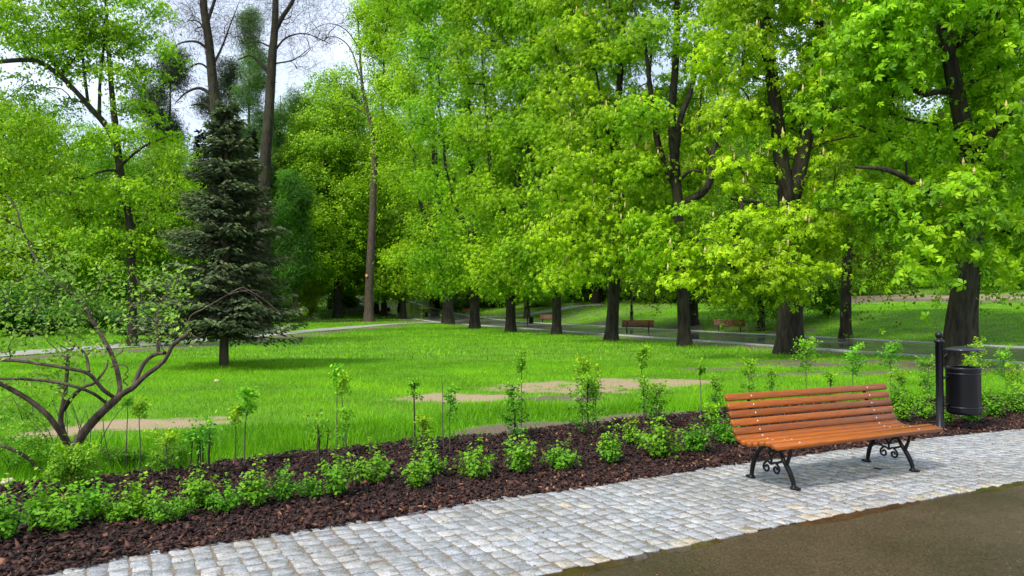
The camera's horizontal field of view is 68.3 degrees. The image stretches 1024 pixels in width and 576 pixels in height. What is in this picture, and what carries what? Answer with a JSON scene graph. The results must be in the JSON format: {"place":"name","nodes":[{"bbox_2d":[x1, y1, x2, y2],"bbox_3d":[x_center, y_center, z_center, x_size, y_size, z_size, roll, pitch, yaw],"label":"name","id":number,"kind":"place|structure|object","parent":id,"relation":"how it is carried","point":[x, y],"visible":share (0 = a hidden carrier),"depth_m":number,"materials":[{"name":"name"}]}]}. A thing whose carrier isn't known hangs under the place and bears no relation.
{"place":"outdoors","nodes":[
{"label":"outdoors","id":0,"kind":"place"},
{"bbox_2d":[0,0,951,244],"label":"sky","id":1,"kind":"structure","parent":0,"point":[281,78],"materials":[{"name":"white"}]},
{"bbox_2d":[0,385,1008,482],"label":"tall grass","id":2,"kind":"structure","parent":0,"point":[298,429],"depth_m":9.81,"materials":[{"name":"green plant"}]},
{"bbox_2d":[0,268,1023,569],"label":"lawn","id":3,"kind":"structure","parent":0,"point":[118,422],"depth_m":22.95,"materials":[{"name":"plant"}]},
{"bbox_2d":[0,280,32,324],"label":"bush","id":4,"kind":"object","parent":3,"relation":"on","point":[15,297],"visible":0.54,"depth_m":42.02,"materials":[{"name":"green plant"}]},
{"bbox_2d":[0,380,57,430],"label":"leafy clump","id":5,"kind":"object","parent":3,"relation":"on","point":[26,414],"visible":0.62,"depth_m":10.36,"materials":[{"name":"green plant"}]},
{"bbox_2d":[0,420,63,474],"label":"leafy clump","id":6,"kind":"object","parent":3,"relation":"on","point":[30,446],"visible":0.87,"depth_m":7.44,"materials":[{"name":"green plant"}]},
{"bbox_2d":[0,87,89,295],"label":"park tree","id":7,"kind":"object","parent":3,"relation":"on","point":[11,258],"visible":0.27,"depth_m":51.92,"materials":[{"name":"green plant"}]},
{"bbox_2d":[0,301,91,336],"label":"bush","id":8,"kind":"object","parent":3,"relation":"on","point":[38,321],"visible":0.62,"depth_m":42.66,"materials":[{"name":"green plant"}]},
{"bbox_2d":[0,94,142,299],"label":"park tree","id":9,"kind":"object","parent":3,"relation":"on","point":[81,212],"visible":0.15,"depth_m":62.16,"materials":[{"name":"green plant"}]},
{"bbox_2d":[18,271,126,331],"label":"bush","id":10,"kind":"object","parent":3,"relation":"on","point":[99,316],"visible":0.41,"depth_m":47.84,"materials":[{"name":"green plant"}]},
{"bbox_2d":[0,0,206,346],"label":"linden tree","id":11,"kind":"object","parent":3,"relation":"on","point":[80,39],"visible":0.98,"depth_m":31.21,"materials":[{"name":"green plant"}]},
{"bbox_2d":[51,119,172,307],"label":"park tree","id":12,"kind":"object","parent":3,"relation":"on","point":[130,173],"visible":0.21,"depth_m":69.51,"materials":[{"name":"green plant"}]},
{"bbox_2d":[96,444,148,463],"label":"leafy clump","id":13,"kind":"object","parent":3,"relation":"on","point":[119,453],"visible":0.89,"depth_m":7.76,"materials":[{"name":"green plant"}]},
{"bbox_2d":[107,308,166,335],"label":"bush","id":14,"kind":"object","parent":3,"relation":"on","point":[113,317],"visible":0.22,"depth_m":45.35,"materials":[{"name":"green plant"}]},
{"bbox_2d":[0,192,279,476],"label":"lilac shrub","id":15,"kind":"object","parent":3,"relation":"on","point":[84,431],"visible":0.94,"depth_m":7.45,"materials":[{"name":"green plant"}]},
{"bbox_2d":[85,134,212,324],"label":"park tree","id":16,"kind":"object","parent":3,"relation":"on","point":[174,258],"visible":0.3,"depth_m":72.31,"materials":[{"name":"green plant"}]},
{"bbox_2d":[119,36,209,236],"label":"larch tree","id":17,"kind":"object","parent":3,"relation":"on","point":[165,100],"visible":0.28,"depth_m":79.48,"materials":[{"name":"green plant"}]},
{"bbox_2d":[148,439,191,465],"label":"leafy clump","id":18,"kind":"object","parent":3,"relation":"on","point":[180,453],"visible":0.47,"depth_m":7.82,"materials":[{"name":"green plant"}]},
{"bbox_2d":[175,129,229,298],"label":"conifer","id":19,"kind":"object","parent":3,"relation":"on","point":[199,138],"visible":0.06,"depth_m":80.08,"materials":[{"name":"green plant"}]},
{"bbox_2d":[133,0,277,332],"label":"bare tree","id":20,"kind":"object","parent":3,"relation":"on","point":[212,92],"visible":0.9,"depth_m":48.25,"materials":[{"name":"brown plant"}]},
{"bbox_2d":[0,322,440,356],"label":"footpath","id":21,"kind":"structure","parent":3,"relation":"on","point":[27,352],"depth_m":34.42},
{"bbox_2d":[128,93,320,366],"bbox_3d":[-7.683,-1.499,20.533,4.648,7.677,4.997,0,-1,0],"label":"spruce tree","id":22,"kind":"object","parent":3,"relation":"on","point":[233,316],"visible":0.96,"depth_m":20.23,"materials":[{"name":"green plant"}]},
{"bbox_2d":[183,50,273,286],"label":"larch tree","id":23,"kind":"object","parent":3,"relation":"on","point":[226,79],"visible":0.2,"depth_m":92.02,"materials":[{"name":"green plant"}]},
{"bbox_2d":[224,3,285,212],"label":"larch tree","id":24,"kind":"object","parent":3,"relation":"on","point":[257,83],"visible":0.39,"depth_m":88.11,"materials":[{"name":"green plant"}]},
{"bbox_2d":[229,131,280,308],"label":"conifer","id":25,"kind":"object","parent":3,"relation":"on","point":[253,134],"visible":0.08,"depth_m":84.14,"materials":[{"name":"green plant"}]},
{"bbox_2d":[253,83,317,310],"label":"larch tree","id":26,"kind":"object","parent":3,"relation":"on","point":[282,116],"visible":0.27,"depth_m":95.55,"materials":[{"name":"green plant"}]},
{"bbox_2d":[213,0,365,333],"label":"bare tree","id":27,"kind":"object","parent":3,"relation":"on","point":[276,21],"visible":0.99,"depth_m":48.09,"materials":[{"name":"brown plant"}]},
{"bbox_2d":[270,166,328,322],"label":"larch tree","id":28,"kind":"object","parent":3,"relation":"on","point":[301,244],"visible":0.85,"depth_m":80.99,"materials":[{"name":"green plant"}]},
{"bbox_2d":[283,270,329,318],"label":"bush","id":29,"kind":"object","parent":3,"relation":"on","point":[310,304],"visible":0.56,"depth_m":95.27,"materials":[{"name":"green plant"}]},
{"bbox_2d":[271,61,412,318],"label":"park tree","id":30,"kind":"object","parent":3,"relation":"on","point":[324,156],"visible":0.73,"depth_m":91.43,"materials":[{"name":"green plant"}]},
{"bbox_2d":[289,89,445,313],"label":"park tree","id":31,"kind":"object","parent":3,"relation":"on","point":[419,211],"visible":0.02,"depth_m":110.62,"materials":[{"name":"green plant"}]},
{"bbox_2d":[302,0,437,321],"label":"slim tree","id":32,"kind":"object","parent":3,"relation":"on","point":[369,36],"visible":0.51,"depth_m":85.16,"materials":[{"name":"green plant"}]},
{"bbox_2d":[342,180,434,315],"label":"park tree","id":33,"kind":"object","parent":3,"relation":"on","point":[383,312],"visible":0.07,"depth_m":103.60,"materials":[{"name":"green plant"}]},
{"bbox_2d":[352,177,442,318],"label":"park tree","id":34,"kind":"object","parent":3,"relation":"on","point":[381,284],"visible":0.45,"depth_m":93.29,"materials":[{"name":"green plant"}]},
{"bbox_2d":[359,0,485,324],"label":"chestnut tree","id":35,"kind":"object","parent":3,"relation":"on","point":[447,315],"visible":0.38,"depth_m":73.79,"materials":[{"name":"green plant"}]},
{"bbox_2d":[384,0,521,328],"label":"chestnut tree","id":36,"kind":"object","parent":3,"relation":"on","point":[418,7],"visible":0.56,"depth_m":57.99,"materials":[{"name":"green plant"}]},
{"bbox_2d":[414,125,519,312],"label":"park tree","id":37,"kind":"object","parent":3,"relation":"on","point":[460,294],"visible":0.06,"depth_m":112.44,"materials":[{"name":"green plant"}]},
{"bbox_2d":[430,0,561,331],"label":"chestnut tree","id":38,"kind":"object","parent":3,"relation":"on","point":[494,172],"visible":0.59,"depth_m":50.72,"materials":[{"name":"green plant"}]},
{"bbox_2d":[0,391,1023,575],"bbox_3d":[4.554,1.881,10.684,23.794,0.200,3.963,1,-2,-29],"label":"bark mulch","id":39,"kind":"object","parent":3,"relation":"on","point":[110,546],"visible":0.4,"depth_m":7.04,"materials":[{"name":"brown wood"}]},
{"bbox_2d":[0,473,27,541],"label":"shrub","id":40,"kind":"object","parent":39,"relation":"on","point":[9,523],"visible":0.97,"depth_m":5.27,"materials":[{"name":"green plant"}]},
{"bbox_2d":[12,467,63,529],"bbox_3d":[-3.483,1.548,5.550,0.327,0.478,0.424,1,-2,-28],"label":"shrub","id":41,"kind":"object","parent":39,"relation":"on","point":[32,505],"visible":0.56,"depth_m":5.53,"materials":[{"name":"green plant"}]},
{"bbox_2d":[20,481,102,532],"bbox_3d":[-3.248,1.598,5.521,0.455,0.379,0.549,-1,-2,24],"label":"shrub","id":42,"kind":"object","parent":39,"relation":"on","point":[66,517],"visible":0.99,"depth_m":5.45,"materials":[{"name":"green plant"}]},
{"bbox_2d":[43,439,103,492],"bbox_3d":[-3.845,1.606,6.672,0.404,0.536,0.457,-1,-2,19],"label":"leafy clump","id":43,"kind":"object","parent":39,"relation":"on","point":[81,463],"visible":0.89,"depth_m":6.63,"materials":[{"name":"green plant"}]},
{"bbox_2d":[66,470,119,518],"bbox_3d":[-3.219,1.598,5.836,0.354,0.392,0.347,-1,-2,34],"label":"shrub","id":44,"kind":"object","parent":39,"relation":"on","point":[92,497],"visible":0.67,"depth_m":5.77,"materials":[{"name":"green plant"}]},
{"bbox_2d":[93,488,137,522],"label":"shrub","id":45,"kind":"object","parent":39,"relation":"on","point":[118,514],"visible":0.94,"depth_m":5.69,"materials":[{"name":"green plant"}]},
{"bbox_2d":[108,465,158,520],"bbox_3d":[-2.896,1.581,5.830,0.378,0.425,0.250,1,-2,-33],"label":"shrub","id":46,"kind":"object","parent":39,"relation":"on","point":[137,497],"visible":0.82,"depth_m":5.79,"materials":[{"name":"green plant"}]},
{"bbox_2d":[139,481,183,524],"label":"shrub","id":47,"kind":"object","parent":39,"relation":"on","point":[156,511],"visible":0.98,"depth_m":5.66,"materials":[{"name":"green plant"}]},
{"bbox_2d":[144,426,186,475],"bbox_3d":[-3.370,1.614,7.373,0.398,0.517,0.455,0,-1,0],"label":"sapling","id":48,"kind":"object","parent":39,"relation":"on","point":[171,439],"visible":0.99,"depth_m":7.39,"materials":[{"name":"green plant"}]},
{"bbox_2d":[175,461,219,508],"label":"shrub","id":49,"kind":"object","parent":39,"relation":"on","point":[195,489],"visible":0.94,"depth_m":6.09,"materials":[{"name":"green plant"}]},
{"bbox_2d":[171,410,230,479],"bbox_3d":[-2.978,1.516,7.209,0.552,0.686,0.334,0,-1,0],"label":"cane bundle","id":50,"kind":"object","parent":39,"relation":"on","point":[196,438],"visible":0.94,"depth_m":7.17,"materials":[{"name":"green plant"}]},
{"bbox_2d":[204,472,244,512],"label":"shrub","id":51,"kind":"object","parent":39,"relation":"on","point":[225,502],"visible":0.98,"depth_m":5.98,"materials":[{"name":"green plant"}]},
{"bbox_2d":[235,382,259,464],"bbox_3d":[-2.728,1.421,7.779,0.255,0.925,0.281,0,-2,-16],"label":"sapling","id":52,"kind":"object","parent":39,"relation":"on","point":[248,402],"visible":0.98,"depth_m":7.78,"materials":[{"name":"green plant"}]},
{"bbox_2d":[229,453,272,507],"bbox_3d":[-2.101,1.584,6.184,0.286,0.440,0.377,0,-2,9],"label":"shrub","id":53,"kind":"object","parent":39,"relation":"on","point":[253,497],"visible":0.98,"depth_m":6.13,"materials":[{"name":"green plant"}]},
{"bbox_2d":[265,458,302,501],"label":"shrub","id":54,"kind":"object","parent":39,"relation":"on","point":[282,491],"visible":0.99,"depth_m":6.29,"materials":[{"name":"green plant"}]},
{"bbox_2d":[295,472,324,499],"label":"shrub","id":55,"kind":"object","parent":39,"relation":"on","point":[308,490],"visible":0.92,"depth_m":6.42,"materials":[{"name":"green plant"}]},
{"bbox_2d":[301,409,340,474],"bbox_3d":[-1.886,1.534,7.455,0.399,0.662,0.357,-1,-2,41],"label":"cane bundle","id":56,"kind":"object","parent":39,"relation":"on","point":[319,430],"visible":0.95,"depth_m":7.43,"materials":[{"name":"green plant"}]},
{"bbox_2d":[315,445,357,497],"bbox_3d":[-1.540,1.587,6.535,0.384,0.455,0.382,-1,-2,19],"label":"shrub","id":57,"kind":"object","parent":39,"relation":"on","point":[338,483],"visible":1,"depth_m":6.48,"materials":[{"name":"green plant"}]},
{"bbox_2d":[348,437,393,484],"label":"shrub","id":58,"kind":"object","parent":39,"relation":"on","point":[370,474],"visible":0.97,"depth_m":6.96,"materials":[{"name":"green plant"}]},
{"bbox_2d":[399,446,431,488],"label":"shrub","id":59,"kind":"object","parent":39,"relation":"on","point":[415,477],"visible":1,"depth_m":6.77,"materials":[{"name":"green plant"}]},
{"bbox_2d":[408,414,436,449],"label":"sapling","id":60,"kind":"object","parent":39,"relation":"on","point":[426,428],"visible":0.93,"depth_m":8.56,"materials":[{"name":"green plant"}]},
{"bbox_2d":[414,433,447,475],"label":"shrub","id":61,"kind":"object","parent":39,"relation":"on","point":[432,461],"visible":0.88,"depth_m":7.24,"materials":[{"name":"green plant"}]},
{"bbox_2d":[443,382,460,450],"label":"sapling","id":62,"kind":"object","parent":39,"relation":"on","point":[448,398],"visible":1,"depth_m":8.62,"materials":[{"name":"green plant"}]},
{"bbox_2d":[449,435,497,478],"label":"shrub","id":63,"kind":"object","parent":39,"relation":"on","point":[471,468],"visible":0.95,"depth_m":7.16,"materials":[{"name":"green plant"}]},
{"bbox_2d":[498,378,531,435],"bbox_3d":[0.044,1.529,9.474,0.445,0.797,0.464,0,-1,0],"label":"sapling","id":64,"kind":"object","parent":39,"relation":"on","point":[512,393],"visible":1,"depth_m":9.44,"materials":[{"name":"green plant"}]},
{"bbox_2d":[501,427,542,472],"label":"shrub","id":65,"kind":"object","parent":39,"relation":"on","point":[519,462],"visible":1,"depth_m":7.37,"materials":[{"name":"green plant"}]},
{"bbox_2d":[537,433,581,469],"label":"shrub","id":66,"kind":"object","parent":39,"relation":"on","point":[556,457],"visible":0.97,"depth_m":7.52,"materials":[{"name":"green plant"}]},
{"bbox_2d":[567,369,606,433],"bbox_3d":[0.944,1.481,9.555,0.491,0.898,0.484,-1,-2,32],"label":"sapling","id":67,"kind":"object","parent":39,"relation":"on","point":[586,384],"visible":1,"depth_m":9.52,"materials":[{"name":"green plant"}]},
{"bbox_2d":[590,418,622,464],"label":"shrub","id":68,"kind":"object","parent":39,"relation":"on","point":[611,453],"visible":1,"depth_m":7.83,"materials":[{"name":"green plant"}]},
{"bbox_2d":[639,381,677,427],"bbox_3d":[1.964,1.582,10.195,0.441,0.729,0.436,1,-2,-40],"label":"sapling","id":69,"kind":"object","parent":39,"relation":"on","point":[654,397],"visible":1,"depth_m":10.20,"materials":[{"name":"green plant"}]},
{"bbox_2d":[633,415,690,457],"bbox_3d":[1.624,1.609,8.168,0.623,0.503,0.618,0,-2,11],"label":"shrub","id":70,"kind":"object","parent":39,"relation":"on","point":[662,447],"visible":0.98,"depth_m":8.13,"materials":[{"name":"green plant"}]},
{"bbox_2d":[678,417,713,452],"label":"shrub","id":71,"kind":"object","parent":39,"relation":"on","point":[697,442],"visible":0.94,"depth_m":8.40,"materials":[{"name":"green plant"}]},
{"bbox_2d":[707,408,739,443],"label":"shrub","id":72,"kind":"object","parent":39,"relation":"on","point":[725,435],"visible":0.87,"depth_m":9.01,"materials":[{"name":"green plant"}]},
{"bbox_2d":[892,389,914,420],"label":"shrub","id":73,"kind":"object","parent":39,"relation":"on","point":[902,412],"visible":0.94,"depth_m":10.73,"materials":[{"name":"green plant"}]},
{"bbox_2d":[909,386,935,418],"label":"shrub","id":74,"kind":"object","parent":39,"relation":"on","point":[926,410],"visible":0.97,"depth_m":10.97,"materials":[{"name":"green plant"}]},
{"bbox_2d":[914,354,944,400],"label":"sapling","id":75,"kind":"object","parent":39,"relation":"on","point":[926,368],"visible":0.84,"depth_m":13.04,"materials":[{"name":"green plant"}]},
{"bbox_2d":[934,332,984,429],"bbox_3d":[5.983,1.237,10.099,0.588,1.313,0.503,-1,-2,30],"label":"litter bin","id":76,"kind":"object","parent":39,"relation":"on","point":[963,389],"visible":0.95,"depth_m":9.97,"materials":[{"name":"metal"}]},
{"bbox_2d":[984,385,1014,416],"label":"shrub","id":77,"kind":"object","parent":39,"relation":"on","point":[995,410],"visible":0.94,"depth_m":11.10,"materials":[{"name":"green plant"}]},
{"bbox_2d":[1002,377,1023,413],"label":"shrub","id":78,"kind":"object","parent":39,"relation":"on","point":[1018,405],"visible":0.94,"depth_m":11.43,"materials":[{"name":"green plant"}]},
{"bbox_2d":[0,300,1023,360],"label":"grass","id":79,"kind":"structure","parent":3,"relation":"on","point":[494,337],"depth_m":37.02,"materials":[{"name":"green plant"}]},
{"bbox_2d":[477,156,580,318],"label":"park tree","id":80,"kind":"object","parent":3,"relation":"on","point":[527,304],"visible":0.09,"depth_m":90.84,"materials":[{"name":"green plant"}]},
{"bbox_2d":[477,0,622,334],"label":"chestnut tree","id":81,"kind":"object","parent":3,"relation":"on","point":[517,12],"visible":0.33,"depth_m":45.88,"materials":[{"name":"green plant"}]},
{"bbox_2d":[104,272,1023,323],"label":"grass","id":82,"kind":"structure","parent":3,"relation":"on","point":[625,308],"depth_m":93.74,"materials":[{"name":"green plant"}]},
{"bbox_2d":[545,91,629,302],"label":"park tree","id":83,"kind":"object","parent":3,"relation":"on","point":[596,297],"visible":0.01,"depth_m":107.29,"materials":[{"name":"green plant"}]},
{"bbox_2d":[514,0,701,341],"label":"chestnut tree","id":84,"kind":"object","parent":3,"relation":"on","point":[581,29],"visible":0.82,"depth_m":34.95,"materials":[{"name":"green plant"}]},
{"bbox_2d":[605,182,702,305],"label":"park tree","id":85,"kind":"object","parent":3,"relation":"on","point":[640,284],"visible":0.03,"depth_m":98.38,"materials":[{"name":"green plant"}]},
{"bbox_2d":[581,0,794,346],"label":"chestnut tree","id":86,"kind":"object","parent":3,"relation":"on","point":[676,203],"visible":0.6,"depth_m":32.58,"materials":[{"name":"green plant"}]},
{"bbox_2d":[623,65,758,325],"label":"park tree","id":87,"kind":"object","parent":3,"relation":"on","point":[693,308],"visible":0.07,"depth_m":57.93,"materials":[{"name":"green plant"}]},
{"bbox_2d":[664,116,870,332],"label":"park tree","id":88,"kind":"object","parent":3,"relation":"on","point":[762,313],"visible":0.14,"depth_m":49.13,"materials":[{"name":"green plant"}]},
{"bbox_2d":[630,0,915,354],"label":"chestnut tree","id":89,"kind":"object","parent":3,"relation":"on","point":[792,224],"visible":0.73,"depth_m":25.76,"materials":[{"name":"green plant"}]},
{"bbox_2d":[790,335,822,388],"bbox_3d":[5.244,1.425,13.410,0.528,1.210,0.523,1,-2,-41],"label":"sapling","id":90,"kind":"object","parent":3,"relation":"on","point":[808,345],"visible":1,"depth_m":13.41,"materials":[{"name":"green plant"}]},
{"bbox_2d":[803,261,860,315],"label":"bush","id":91,"kind":"object","parent":3,"relation":"on","point":[834,298],"visible":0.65,"depth_m":51.89,"materials":[{"name":"green plant"}]},
{"bbox_2d":[753,0,947,338],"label":"park tree","id":92,"kind":"object","parent":3,"relation":"on","point":[845,330],"visible":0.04,"depth_m":39.62,"materials":[{"name":"green plant"}]},
{"bbox_2d":[837,341,867,392],"bbox_3d":[6.147,1.494,13.652,0.532,1.085,0.411,-1,-2,39],"label":"sapling","id":93,"kind":"object","parent":3,"relation":"on","point":[852,356],"visible":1,"depth_m":13.63,"materials":[{"name":"green plant"}]},
{"bbox_2d":[876,339,903,391],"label":"sapling","id":94,"kind":"object","parent":3,"relation":"on","point":[894,349],"visible":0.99,"depth_m":13.52,"materials":[{"name":"green plant"}]},
{"bbox_2d":[782,0,1023,365],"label":"chestnut tree","id":95,"kind":"object","parent":3,"relation":"on","point":[894,54],"visible":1,"depth_m":20.28,"materials":[{"name":"green plant"}]},
{"bbox_2d":[852,0,1023,343],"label":"park tree","id":96,"kind":"object","parent":3,"relation":"on","point":[975,322],"visible":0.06,"depth_m":33.14,"materials":[{"name":"green plant"}]},
{"bbox_2d":[34,429,1023,575],"bbox_3d":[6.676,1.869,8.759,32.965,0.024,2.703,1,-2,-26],"label":"cobbled pavement","id":97,"kind":"structure","parent":0,"point":[440,524],"depth_m":5.83,"materials":[{"name":"stone"}]},
{"bbox_2d":[724,383,942,489],"bbox_3d":[3.166,1.417,7.388,2.265,0.812,0.689,1,-2,-27],"label":"park bench","id":98,"kind":"object","parent":97,"relation":"on","point":[872,428],"visible":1,"depth_m":7.41,"materials":[{"name":"brown wood"}]},
{"bbox_2d":[356,297,1023,361],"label":"wide path","id":99,"kind":"structure","parent":0,"point":[416,312],"depth_m":42.47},
{"bbox_2d":[355,300,1023,364],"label":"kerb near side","id":100,"kind":"structure","parent":99,"relation":"on","point":[844,350],"depth_m":34.28,"materials":[{"name":"concrete"}]},
{"bbox_2d":[406,299,1023,347],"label":"kerb far side","id":101,"kind":"structure","parent":99,"relation":"on","point":[751,333],"depth_m":46.23,"materials":[{"name":"concrete"}]},
{"bbox_2d":[586,485,1023,575],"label":"asphalt path","id":102,"kind":"structure","parent":0,"point":[1008,542],"depth_m":5.18,"materials":[{"name":"brown asphalt"}]},
{"bbox_2d":[40,430,1021,575],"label":"litter","id":103,"kind":"object","parent":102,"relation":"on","point":[798,521],"visible":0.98,"depth_m":5.59,"materials":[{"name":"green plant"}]},
{"bbox_2d":[539,552,654,575],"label":"puddle","id":104,"kind":"object","parent":102,"relation":"on","point":[582,570],"visible":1,"depth_m":4.79,"materials":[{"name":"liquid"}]},
{"bbox_2d":[795,500,920,525],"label":"puddle","id":105,"kind":"object","parent":102,"relation":"on","point":[843,517],"visible":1,"depth_m":5.99,"materials":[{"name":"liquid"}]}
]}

